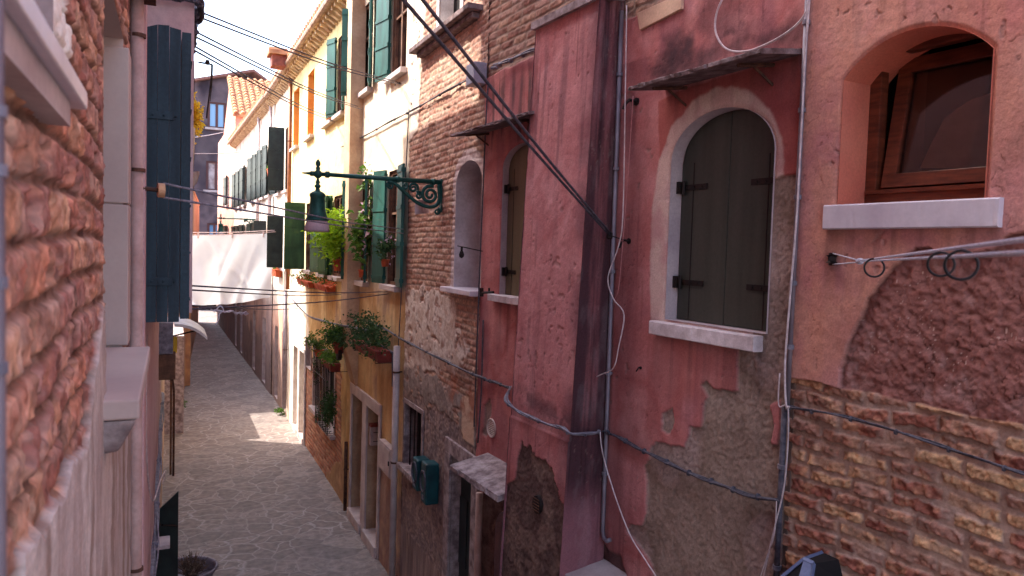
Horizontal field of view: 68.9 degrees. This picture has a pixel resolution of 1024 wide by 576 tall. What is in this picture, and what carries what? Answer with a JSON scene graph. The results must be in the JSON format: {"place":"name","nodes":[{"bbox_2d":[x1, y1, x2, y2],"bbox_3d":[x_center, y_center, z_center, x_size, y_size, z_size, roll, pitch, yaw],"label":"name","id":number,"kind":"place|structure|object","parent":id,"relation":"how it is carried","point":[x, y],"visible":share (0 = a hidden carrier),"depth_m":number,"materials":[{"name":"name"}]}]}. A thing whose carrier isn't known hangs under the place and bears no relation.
{"place":"outdoors","nodes":[
{"label":"outdoors","id":0,"kind":"place"},
{"bbox_2d":[193,69,267,309],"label":"gable house","id":1,"kind":"structure","parent":0,"point":[206,166],"depth_m":49.74,"materials":[{"name":"grey"}]},
{"bbox_2d":[203,161,217,192],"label":"window","id":2,"kind":"structure","parent":1,"relation":"in","point":[211,166],"depth_m":49.94,"materials":[{"name":"white glass"}]},
{"bbox_2d":[205,102,225,130],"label":"window","id":3,"kind":"structure","parent":1,"relation":"in","point":[216,117],"depth_m":49.80,"materials":[{"name":"blue"}]},
{"bbox_2d":[227,123,248,360],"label":"grey house","id":4,"kind":"structure","parent":0,"point":[238,140],"depth_m":30.95,"materials":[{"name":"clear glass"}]},
{"bbox_2d":[239,165,245,206],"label":"window","id":5,"kind":"structure","parent":4,"relation":"in","point":[242,171],"depth_m":29.99,"materials":[{"name":"grey wood"}]},
{"bbox_2d":[194,0,319,80],"label":"sky","id":6,"kind":"structure","parent":0,"point":[280,21],"materials":[{"name":"white"}]},
{"bbox_2d":[162,310,399,575],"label":"ground","id":7,"kind":"structure","parent":0,"point":[251,484],"depth_m":14.17,"materials":[{"name":"stone"}]},
{"bbox_2d":[4,0,149,575],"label":"old brick house","id":8,"kind":"structure","parent":7,"relation":"on","point":[76,376],"depth_m":1.18,"materials":[{"name":"brick"}]},
{"bbox_2d":[0,0,8,575],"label":"foreground cable","id":9,"kind":"object","parent":8,"relation":"attached to","point":[4,367],"visible":1,"depth_m":0.49,"materials":[{"name":"grey metal"}]},
{"bbox_2d":[4,0,86,126],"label":"window","id":10,"kind":"structure","parent":8,"relation":"in","point":[39,72],"depth_m":0.76,"materials":[{"name":"white stone"}]},
{"bbox_2d":[103,0,149,453],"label":"window","id":11,"kind":"structure","parent":8,"relation":"in","point":[126,367],"depth_m":2.51,"materials":[{"name":"beige stone"}]},
{"bbox_2d":[128,0,145,575],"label":"drainpipe","id":12,"kind":"object","parent":8,"relation":"attached to","point":[136,34],"visible":0.74,"depth_m":2.93,"materials":[{"name":"metal"}]},
{"bbox_2d":[129,0,194,575],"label":"pale pink house","id":13,"kind":"structure","parent":7,"relation":"on","point":[176,15],"depth_m":3.77,"materials":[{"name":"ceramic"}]},
{"bbox_2d":[146,335,165,500],"bbox_3d":[-2.643,1.046,5.587,0.043,1.752,3.026,0,3,-23],"label":"wall cable","id":14,"kind":"object","parent":13,"relation":"attached to","point":[146,451],"depth_m":4.39,"materials":[{"name":"plastic"}]},
{"bbox_2d":[150,392,164,575],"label":"cable bundle","id":15,"kind":"object","parent":13,"relation":"attached to","point":[154,559],"visible":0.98,"depth_m":5.70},
{"bbox_2d":[156,491,178,575],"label":"ground shutter","id":16,"kind":"object","parent":13,"relation":"attached to","point":[167,565],"visible":0.71,"depth_m":7.56,"materials":[{"name":"green paint"}]},
{"bbox_2d":[159,321,175,379],"bbox_3d":[-4.083,0.732,8.809,0.208,0.665,0.300,0,3,-25],"label":"meter box","id":17,"kind":"object","parent":13,"relation":"attached to","point":[167,362],"visible":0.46,"depth_m":8.69,"materials":[{"name":"metal"}]},
{"bbox_2d":[146,24,191,321],"bbox_3d":[-1.660,-0.548,3.735,0.185,1.408,0.435,2,3,1],"label":"open shutter","id":18,"kind":"object","parent":13,"relation":"attached to","point":[163,159],"visible":0.93,"depth_m":3.57,"materials":[{"name":"blue paint"}]},
{"bbox_2d":[172,0,204,24],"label":"gutter","id":19,"kind":"object","parent":13,"relation":"attached to","point":[200,5],"visible":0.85,"depth_m":3.76,"materials":[{"name":"metal"}]},
{"bbox_2d":[173,317,206,338],"bbox_3d":[-4.082,0.499,9.235,0.545,0.208,0.900,0,3,-25],"label":"door canopy","id":20,"kind":"object","parent":13,"relation":"attached to","point":[191,325],"visible":0.83,"depth_m":8.95,"materials":[{"name":"white paint"}]},
{"bbox_2d":[193,91,205,144],"bbox_3d":[-3.784,-1.938,8.712,0.392,0.729,0.407,0,3,-25],"label":"potted plant","id":21,"kind":"object","parent":13,"relation":"on","point":[198,123],"visible":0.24,"depth_m":8.71,"materials":[{"name":"yellow plant"}]},
{"bbox_2d":[143,182,404,233],"bbox_3d":[-1.426,-0.562,6.372,0.129,0.085,6.675,2,3,1],"label":"pulley line","id":22,"kind":"object","parent":13,"relation":"attached to","point":[160,189],"visible":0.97,"depth_m":3.84,"materials":[{"name":"metal"}]},
{"bbox_2d":[199,33,357,106],"bbox_3d":[-2.225,-2.264,8.364,0.012,0.998,7.747,1,3,-4],"label":"overhead wire","id":23,"kind":"object","parent":13,"relation":"attached to","point":[264,66],"visible":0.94,"depth_m":6.06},
{"bbox_2d":[197,37,361,109],"bbox_3d":[-2.177,-2.200,8.256,0.012,0.953,7.540,2,3,-4],"label":"overhead wire","id":24,"kind":"object","parent":13,"relation":"attached to","point":[265,70],"visible":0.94,"depth_m":6.06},
{"bbox_2d":[205,13,396,81],"bbox_3d":[-1.759,-2.253,7.343,0.012,0.828,5.616,2,3,4],"label":"overhead wire","id":25,"kind":"object","parent":13,"relation":"attached to","point":[287,46],"visible":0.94,"depth_m":6.02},
{"bbox_2d":[204,18,399,84],"bbox_3d":[-1.725,-2.196,7.267,0.012,0.800,5.485,2,3,4],"label":"overhead wire","id":26,"kind":"object","parent":13,"relation":"attached to","point":[288,50],"visible":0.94,"depth_m":5.96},
{"bbox_2d":[169,380,174,475],"bbox_3d":[-6.699,2.542,14.654,0.151,2.300,0.142,0,3,-25],"label":"standpipe","id":27,"kind":"object","parent":7,"relation":"on","point":[172,453],"visible":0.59,"depth_m":14.66,"materials":[{"name":"metal"}]},
{"bbox_2d":[164,322,183,433],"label":"garden wall","id":28,"kind":"structure","parent":7,"relation":"on","point":[179,395],"depth_m":17.84,"materials":[{"name":"brick"}]},
{"bbox_2d":[185,313,190,385],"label":"garden pier","id":29,"kind":"structure","parent":7,"relation":"on","point":[187,355],"depth_m":23.75,"materials":[{"name":"paint"}]},
{"bbox_2d":[179,191,199,387],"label":"house","id":30,"kind":"structure","parent":7,"relation":"on","point":[194,315],"depth_m":32.88,"materials":[{"name":"brick"}]},
{"bbox_2d":[178,549,218,575],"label":"planter","id":31,"kind":"object","parent":7,"relation":"on","point":[190,565],"visible":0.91,"depth_m":8.09,"materials":[{"name":"grey stone"}]},
{"bbox_2d":[216,75,269,343],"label":"pink gabled house","id":32,"kind":"structure","parent":7,"relation":"on","point":[243,94],"depth_m":36.39,"materials":[{"name":"white paint"}]},
{"bbox_2d":[239,90,275,394],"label":"ivory house","id":33,"kind":"structure","parent":7,"relation":"on","point":[259,332],"depth_m":24.93,"materials":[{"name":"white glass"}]},
{"bbox_2d":[251,154,259,201],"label":"window","id":34,"kind":"structure","parent":33,"relation":"in","point":[253,165],"depth_m":26.21,"materials":[{"name":"grey glass"}]},
{"bbox_2d":[256,149,264,200],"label":"window","id":35,"kind":"structure","parent":33,"relation":"in","point":[259,153],"depth_m":24.91,"materials":[{"name":"grey wood"}]},
{"bbox_2d":[262,317,271,382],"bbox_3d":[-7.978,2.013,24.349,0.234,2.100,0.804,0,3,-25],"label":"doorway","id":36,"kind":"structure","parent":33,"relation":"in","point":[264,320],"depth_m":24.67,"materials":[{"name":"stone"}]},
{"bbox_2d":[261,145,273,198],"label":"window","id":37,"kind":"structure","parent":33,"relation":"in","point":[264,147],"depth_m":23.66,"materials":[{"name":"grey wood"}]},
{"bbox_2d":[263,70,288,416],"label":"white house","id":38,"kind":"structure","parent":7,"relation":"on","point":[277,156],"depth_m":20.46,"materials":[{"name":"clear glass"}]},
{"bbox_2d":[193,231,274,235],"bbox_3d":[-7.456,-1.467,20.019,2.399,0.208,0.024,1,3,-23],"label":"washing line","id":39,"kind":"object","parent":38,"relation":"attached to","point":[239,234],"visible":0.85,"depth_m":20.06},
{"bbox_2d":[192,233,271,304],"bbox_3d":[-7.588,-0.532,20.199,2.215,1.984,0.390,0,3,-25],"label":"bed sheet","id":40,"kind":"object","parent":39,"relation":"hanging from","point":[238,261],"visible":0.91,"depth_m":20.17,"materials":[{"name":"white fabric"}]},
{"bbox_2d":[274,325,277,398],"bbox_3d":[-6.824,2.168,21.966,0.220,2.100,0.700,0,3,-25],"label":"doorway","id":41,"kind":"structure","parent":38,"relation":"in","point":[276,328],"depth_m":22.26,"materials":[{"name":"stone"}]},
{"bbox_2d":[267,216,285,271],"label":"window","id":42,"kind":"structure","parent":38,"relation":"in","point":[274,239],"depth_m":20.43,"materials":[{"name":"green wood"}]},
{"bbox_2d":[268,127,287,193],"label":"window","id":43,"kind":"structure","parent":38,"relation":"in","point":[276,135],"depth_m":20.32,"materials":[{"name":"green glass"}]},
{"bbox_2d":[266,0,349,506],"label":"yellow house","id":44,"kind":"structure","parent":7,"relation":"on","point":[315,138],"depth_m":15.94,"materials":[{"name":"paint"}]},
{"bbox_2d":[282,290,287,408],"bbox_3d":[-5.987,1.626,19.698,0.114,3.134,0.122,3,3,26],"label":"drainpipe","id":45,"kind":"object","parent":44,"relation":"attached to","point":[285,349],"visible":0.97,"depth_m":19.66,"materials":[{"name":"grey metal"}]},
{"bbox_2d":[286,77,292,288],"bbox_3d":[-5.712,-2.675,19.161,0.114,5.428,0.122,3,3,26],"label":"drainpipe","id":46,"kind":"object","parent":44,"relation":"attached to","point":[290,141],"visible":0.57,"depth_m":19.08,"materials":[{"name":"orange metal"}]},
{"bbox_2d":[289,87,299,152],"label":"window","id":47,"kind":"structure","parent":44,"relation":"in","point":[297,93],"depth_m":19.06,"materials":[{"name":"orange paint"}]},
{"bbox_2d":[292,347,297,434],"bbox_3d":[-5.200,2.490,18.410,0.320,2.114,0.715,0,3,-25],"label":"doorway","id":48,"kind":"structure","parent":44,"relation":"in","point":[294,426],"depth_m":18.68,"materials":[{"name":"white paint"}]},
{"bbox_2d":[284,202,313,274],"bbox_3d":[-4.698,-1.121,16.642,0.581,1.601,1.238,0,3,-25],"label":"window","id":49,"kind":"structure","parent":44,"relation":"in","point":[294,240],"depth_m":17.10,"materials":[{"name":"green wood"}]},
{"bbox_2d":[297,352,303,444],"bbox_3d":[-4.812,2.545,17.559,0.320,2.114,0.730,0,3,-25],"label":"doorway","id":50,"kind":"structure","parent":44,"relation":"in","point":[299,434],"depth_m":17.83,"materials":[{"name":"white paint"}]},
{"bbox_2d":[289,270,317,288],"bbox_3d":[-4.599,-0.204,16.560,0.473,0.382,2.592,0,3,-25],"label":"flower box","id":51,"kind":"object","parent":44,"relation":"attached to","point":[305,281],"visible":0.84,"depth_m":16.43,"materials":[{"name":"ceramic"}]},
{"bbox_2d":[302,68,314,142],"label":"window","id":52,"kind":"structure","parent":44,"relation":"in","point":[311,77],"depth_m":17.13,"materials":[{"name":"orange paint"}]},
{"bbox_2d":[308,343,320,416],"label":"window","id":53,"kind":"structure","parent":44,"relation":"in","point":[311,407],"depth_m":16.19,"materials":[{"name":"stone"}]},
{"bbox_2d":[303,329,330,356],"bbox_3d":[-3.708,1.044,14.291,0.584,0.509,0.593,1,3,-15],"label":"potted plant","id":54,"kind":"object","parent":44,"relation":"on","point":[319,342],"visible":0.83,"depth_m":14.22,"materials":[{"name":"green plant"}]},
{"bbox_2d":[309,195,328,277],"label":"window","id":55,"kind":"structure","parent":44,"relation":"in","point":[313,267],"depth_m":15.55,"materials":[{"name":"green wood"}]},
{"bbox_2d":[308,275,336,293],"bbox_3d":[-3.578,-0.111,14.418,0.438,0.369,2.286,0,3,-25],"label":"flower box","id":56,"kind":"object","parent":44,"relation":"attached to","point":[324,284],"visible":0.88,"depth_m":14.22,"materials":[{"name":"ceramic"}]},
{"bbox_2d":[314,381,336,432],"bbox_3d":[-3.308,2.106,13.347,0.402,0.939,0.879,0,3,-25],"label":"ivy","id":57,"kind":"object","parent":44,"relation":"attached to","point":[328,412],"visible":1,"depth_m":13.30,"materials":[{"name":"green plant"}]},
{"bbox_2d":[315,347,335,439],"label":"window","id":58,"kind":"structure","parent":44,"relation":"in","point":[324,375],"depth_m":14.73,"materials":[{"name":"metal"}]},
{"bbox_2d":[317,195,341,281],"bbox_3d":[-3.365,-0.953,14.118,0.260,1.601,1.323,0,3,-30],"label":"window","id":59,"kind":"structure","parent":44,"relation":"in","point":[336,276],"depth_m":14.28,"materials":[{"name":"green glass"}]},
{"bbox_2d":[317,347,347,372],"bbox_3d":[-3.177,1.252,13.189,0.457,0.377,1.245,0,3,-25],"label":"potted plant","id":60,"kind":"object","parent":44,"relation":"attached to","point":[331,362],"visible":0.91,"depth_m":12.99,"materials":[{"name":"green plant"}]},
{"bbox_2d":[325,35,344,120],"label":"window","id":61,"kind":"structure","parent":44,"relation":"in","point":[331,88],"depth_m":14.01,"materials":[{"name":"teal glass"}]},
{"bbox_2d":[320,318,350,359],"bbox_3d":[-3.074,0.838,12.816,0.600,0.801,1.752,0,3,-25],"label":"potted shrub","id":62,"kind":"object","parent":44,"relation":"on","point":[334,335],"visible":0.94,"depth_m":12.42,"materials":[{"name":"green plant"}]},
{"bbox_2d":[343,441,348,510],"bbox_3d":[-2.866,3.254,12.913,0.095,1.202,0.074,0,3,-25],"label":"door pipe","id":63,"kind":"object","parent":44,"relation":"attached to","point":[345,475],"depth_m":12.88,"materials":[{"name":"metal"}]},
{"bbox_2d":[340,0,411,575],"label":"cream house","id":64,"kind":"structure","parent":7,"relation":"on","point":[376,38],"depth_m":11.28,"materials":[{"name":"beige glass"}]},
{"bbox_2d":[192,294,386,309],"bbox_3d":[-1.858,0.106,7.437,0.012,0.241,5.726,2,3,3],"label":"washing line","id":65,"kind":"object","parent":64,"relation":"attached to","point":[278,304],"visible":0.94,"depth_m":6.04,"materials":[{"name":"plastic"}]},
{"bbox_2d":[192,285,386,292],"bbox_3d":[-1.870,0.018,7.464,0.012,0.362,5.769,2,3,3],"label":"washing line","id":66,"kind":"object","parent":64,"relation":"attached to","point":[276,290],"visible":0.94,"depth_m":5.98,"materials":[{"name":"plastic"}]},
{"bbox_2d":[300,206,349,270],"bbox_3d":[-2.943,-0.874,12.515,1.002,1.210,1.181,2,3,11],"label":"potted plant","id":67,"kind":"object","parent":64,"relation":"on","point":[332,238],"visible":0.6,"depth_m":12.37,"materials":[{"name":"green plant"}]},
{"bbox_2d":[340,179,368,286],"bbox_3d":[-2.430,-0.892,12.012,0.307,1.714,1.182,0,3,-30],"label":"window","id":68,"kind":"structure","parent":64,"relation":"in","point":[363,282],"depth_m":12.08,"materials":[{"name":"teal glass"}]},
{"bbox_2d":[347,395,361,533],"bbox_3d":[-2.413,2.866,12.416,0.450,2.137,0.855,0,3,-25],"label":"doorway","id":69,"kind":"structure","parent":64,"relation":"in","point":[353,512],"depth_m":12.73,"materials":[{"name":"stone"}]},
{"bbox_2d":[340,0,373,98],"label":"window","id":70,"kind":"structure","parent":64,"relation":"in","point":[368,89],"depth_m":12.21,"materials":[{"name":"teal glass"}]},
{"bbox_2d":[345,162,372,276],"bbox_3d":[-2.309,-1.054,11.509,0.556,1.778,0.650,0,3,-25],"label":"potted plant","id":71,"kind":"object","parent":64,"relation":"on","point":[358,237],"visible":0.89,"depth_m":11.45,"materials":[{"name":"green plant"}]},
{"bbox_2d":[343,308,391,363],"bbox_3d":[-2.036,0.654,10.698,0.608,0.759,2.772,0,3,-25],"label":"flower box","id":72,"kind":"object","parent":64,"relation":"attached to","point":[372,348],"visible":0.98,"depth_m":10.48,"materials":[{"name":"green plant"}]},
{"bbox_2d":[361,408,401,557],"bbox_3d":[-1.983,2.927,11.474,0.450,2.137,0.805,0,3,-25],"label":"doorway","id":73,"kind":"structure","parent":64,"relation":"in","point":[368,535],"depth_m":11.77,"materials":[{"name":"stone"}]},
{"bbox_2d":[371,230,395,266],"bbox_3d":[-1.665,-0.533,10.132,0.493,0.491,0.369,0,3,-25],"label":"potted plant","id":74,"kind":"object","parent":64,"relation":"on","point":[385,248],"visible":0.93,"depth_m":10.10,"materials":[{"name":"green plant"}]},
{"bbox_2d":[379,438,390,478],"bbox_3d":[-1.759,2.393,10.481,0.105,0.415,0.614,0,3,-25],"label":"electric cabinet","id":75,"kind":"object","parent":64,"relation":"attached to","point":[384,455],"visible":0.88,"depth_m":10.44,"materials":[{"name":"metal"}]},
{"bbox_2d":[371,163,408,291],"bbox_3d":[-1.667,-0.812,10.384,0.248,1.699,1.348,0,3,-25],"label":"window","id":76,"kind":"structure","parent":64,"relation":"in","point":[396,197],"depth_m":10.67,"materials":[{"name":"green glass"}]},
{"bbox_2d":[374,0,407,84],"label":"window","id":77,"kind":"structure","parent":64,"relation":"in","point":[383,7],"depth_m":10.53,"materials":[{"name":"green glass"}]},
{"bbox_2d":[389,346,401,575],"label":"drainpipe","id":78,"kind":"object","parent":64,"relation":"attached to","point":[396,371],"visible":0.92,"depth_m":10.00,"materials":[{"name":"metal"}]},
{"bbox_2d":[341,80,465,146],"bbox_3d":[-1.703,-2.340,10.471,0.038,0.066,6.689,0,3,-25],"label":"cable bundle","id":79,"kind":"object","parent":64,"relation":"attached to","point":[439,95],"visible":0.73,"depth_m":9.36,"materials":[{"name":"rubber"}]},
{"bbox_2d":[396,0,490,575],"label":"brick house","id":80,"kind":"structure","parent":7,"relation":"on","point":[441,300],"depth_m":8.51,"materials":[{"name":"brick"}]},
{"bbox_2d":[302,159,442,231],"bbox_3d":[-1.530,-0.991,8.285,1.574,0.780,0.264,0,3,-25],"label":"street lamp","id":81,"kind":"object","parent":80,"relation":"attached to","point":[317,201],"visible":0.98,"depth_m":8.21,"materials":[{"name":"green metal"}]},
{"bbox_2d":[396,398,423,481],"bbox_3d":[-1.210,1.941,9.546,0.280,0.940,0.903,0,3,-25],"label":"window","id":82,"kind":"structure","parent":80,"relation":"in","point":[413,439],"depth_m":9.84,"materials":[{"name":"stone"}]},
{"bbox_2d":[411,456,428,490],"bbox_3d":[-1.097,2.219,8.937,0.177,0.380,0.202,0,3,-25],"label":"meter box","id":83,"kind":"object","parent":80,"relation":"attached to","point":[416,468],"visible":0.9,"depth_m":8.85,"materials":[{"name":"green metal"}]},
{"bbox_2d":[419,460,438,504],"bbox_3d":[-0.959,2.247,8.633,0.177,0.476,0.202,0,3,-25],"label":"meter box","id":84,"kind":"object","parent":80,"relation":"attached to","point":[429,480],"visible":1,"depth_m":8.55,"materials":[{"name":"green metal"}]},
{"bbox_2d":[369,322,510,388],"bbox_3d":[-1.151,0.727,9.220,0.085,0.130,5.243,0,3,-25],"label":"cable bundle","id":85,"kind":"object","parent":80,"relation":"attached to","point":[466,371],"visible":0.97,"depth_m":8.14,"materials":[{"name":"rubber"}]},
{"bbox_2d":[409,0,482,58],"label":"window","id":86,"kind":"structure","parent":80,"relation":"in","point":[456,16],"depth_m":8.36,"materials":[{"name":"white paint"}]},
{"bbox_2d":[442,436,479,575],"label":"doorway","id":87,"kind":"structure","parent":80,"relation":"in","point":[460,507],"depth_m":8.23,"materials":[{"name":"stone"}]},
{"bbox_2d":[449,0,804,575],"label":"rose house","id":88,"kind":"structure","parent":7,"relation":"on","point":[702,299],"depth_m":5.25,"materials":[{"name":"paint"}]},
{"bbox_2d":[474,492,482,575],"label":"door pipe","id":89,"kind":"object","parent":88,"relation":"attached to","point":[478,533],"depth_m":7.35,"materials":[{"name":"metal"}]},
{"bbox_2d":[473,86,488,426],"bbox_3d":[-0.309,-0.289,7.434,0.016,3.400,0.114,0,3,-28],"label":"wall cable","id":90,"kind":"object","parent":88,"relation":"attached to","point":[480,260],"depth_m":7.45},
{"bbox_2d":[466,61,497,87],"bbox_3d":[-0.277,-2.109,7.252,0.140,0.209,0.591,0,3,-25],"label":"junction box","id":91,"kind":"object","parent":88,"relation":"attached to","point":[473,73],"visible":0.75,"depth_m":7.33,"materials":[{"name":"grey plastic"}]},
{"bbox_2d":[494,511,503,575],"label":"doorway","id":92,"kind":"structure","parent":88,"relation":"in","point":[499,522],"depth_m":7.21,"materials":[{"name":"paint"}]},
{"bbox_2d":[401,0,609,234],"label":"overhead line","id":93,"kind":"object","parent":88,"relation":"attached to","point":[446,49],"visible":1,"depth_m":3.67,"materials":[{"name":"rubber"}]},
{"bbox_2d":[487,143,527,304],"bbox_3d":[0.078,-0.580,6.823,0.183,1.462,0.917,0,3,-28],"label":"window","id":94,"kind":"structure","parent":88,"relation":"in","point":[515,163],"depth_m":7.01,"materials":[{"name":"paint"}]},
{"bbox_2d":[421,0,609,232],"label":"overhead line","id":95,"kind":"object","parent":88,"relation":"attached to","point":[455,41],"visible":1,"depth_m":3.67,"materials":[{"name":"rubber"}]},
{"bbox_2d":[504,386,600,436],"bbox_3d":[0.199,0.988,6.096,0.378,0.099,1.575,0,3,-28],"label":"cable bundle","id":96,"kind":"object","parent":88,"relation":"attached to","point":[538,421],"visible":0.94,"depth_m":5.71,"materials":[{"name":"rubber"}]},
{"bbox_2d":[600,432,655,575],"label":"white wire","id":97,"kind":"object","parent":96,"relation":"hanging from","point":[620,509],"visible":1,"depth_m":5.29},
{"bbox_2d":[596,5,626,376],"bbox_3d":[0.704,-0.634,5.378,0.008,2.694,0.452,0,3,-28],"label":"white wire","id":98,"kind":"object","parent":88,"relation":"attached to","point":[623,199],"visible":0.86,"depth_m":5.23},
{"bbox_2d":[601,10,623,542],"bbox_3d":[0.758,-0.056,5.459,0.059,3.895,0.133,0,3,-25],"label":"conduit","id":99,"kind":"object","parent":88,"relation":"attached to","point":[619,74],"visible":0.94,"depth_m":5.48,"materials":[{"name":"grey metal"}]},
{"bbox_2d":[602,430,779,501],"bbox_3d":[1.063,1.142,4.874,0.050,0.096,1.736,0,3,-28],"label":"cable bundle","id":100,"kind":"object","parent":88,"relation":"attached to","point":[733,489],"visible":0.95,"depth_m":4.71,"materials":[{"name":"rubber"}]},
{"bbox_2d":[649,107,775,351],"bbox_3d":[1.272,-0.379,4.652,0.221,1.441,0.963,0,3,-28],"label":"window","id":101,"kind":"structure","parent":88,"relation":"in","point":[722,181],"depth_m":4.67,"materials":[{"name":"paint"}]},
{"bbox_2d":[714,0,809,52],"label":"white wire","id":102,"kind":"object","parent":88,"relation":"attached to","point":[775,39],"visible":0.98,"depth_m":4.04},
{"bbox_2d":[772,406,787,575],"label":"conduit","id":103,"kind":"object","parent":88,"relation":"attached to","point":[781,467],"visible":0.94,"depth_m":4.11,"materials":[{"name":"metal"}]},
{"bbox_2d":[782,0,1023,575],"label":"salmon house","id":104,"kind":"structure","parent":7,"relation":"on","point":[913,135],"depth_m":3.59,"materials":[{"name":"paint"}]},
{"bbox_2d":[763,373,788,575],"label":"white wire","id":105,"kind":"object","parent":104,"relation":"attached to","point":[785,472],"visible":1,"depth_m":4.08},
{"bbox_2d":[785,0,809,410],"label":"conduit","id":106,"kind":"object","parent":104,"relation":"attached to","point":[790,346],"visible":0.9,"depth_m":4.03,"materials":[{"name":"grey metal"}]},
{"bbox_2d":[780,550,841,575],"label":"lantern hood","id":107,"kind":"object","parent":104,"relation":"attached to","point":[820,563],"visible":1,"depth_m":3.79,"materials":[{"name":"black metal"}]},
{"bbox_2d":[783,404,1023,475],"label":"cable bundle","id":108,"kind":"object","parent":104,"relation":"attached to","point":[1004,468],"visible":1,"depth_m":3.40,"materials":[{"name":"rubber"}]},
{"bbox_2d":[822,26,1003,229],"bbox_3d":[2.189,-0.786,3.595,0.835,1.024,0.949,0,3,-25],"label":"window","id":109,"kind":"structure","parent":104,"relation":"in","point":[951,185],"depth_m":3.74,"materials":[{"name":"paint"}]},
{"bbox_2d":[826,237,1023,265],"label":"clothesline","id":110,"kind":"object","parent":104,"relation":"attached to","point":[831,261],"visible":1,"depth_m":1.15,"materials":[{"name":"white metal"}]},
{"bbox_2d":[943,249,979,280],"bbox_3d":[0.671,-0.034,1.115,0.048,0.048,0.005,3,3,28],"label":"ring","id":111,"kind":"object","parent":110,"relation":"hanging from","point":[948,256],"visible":0.94,"depth_m":1.11,"materials":[{"name":"black metal"}]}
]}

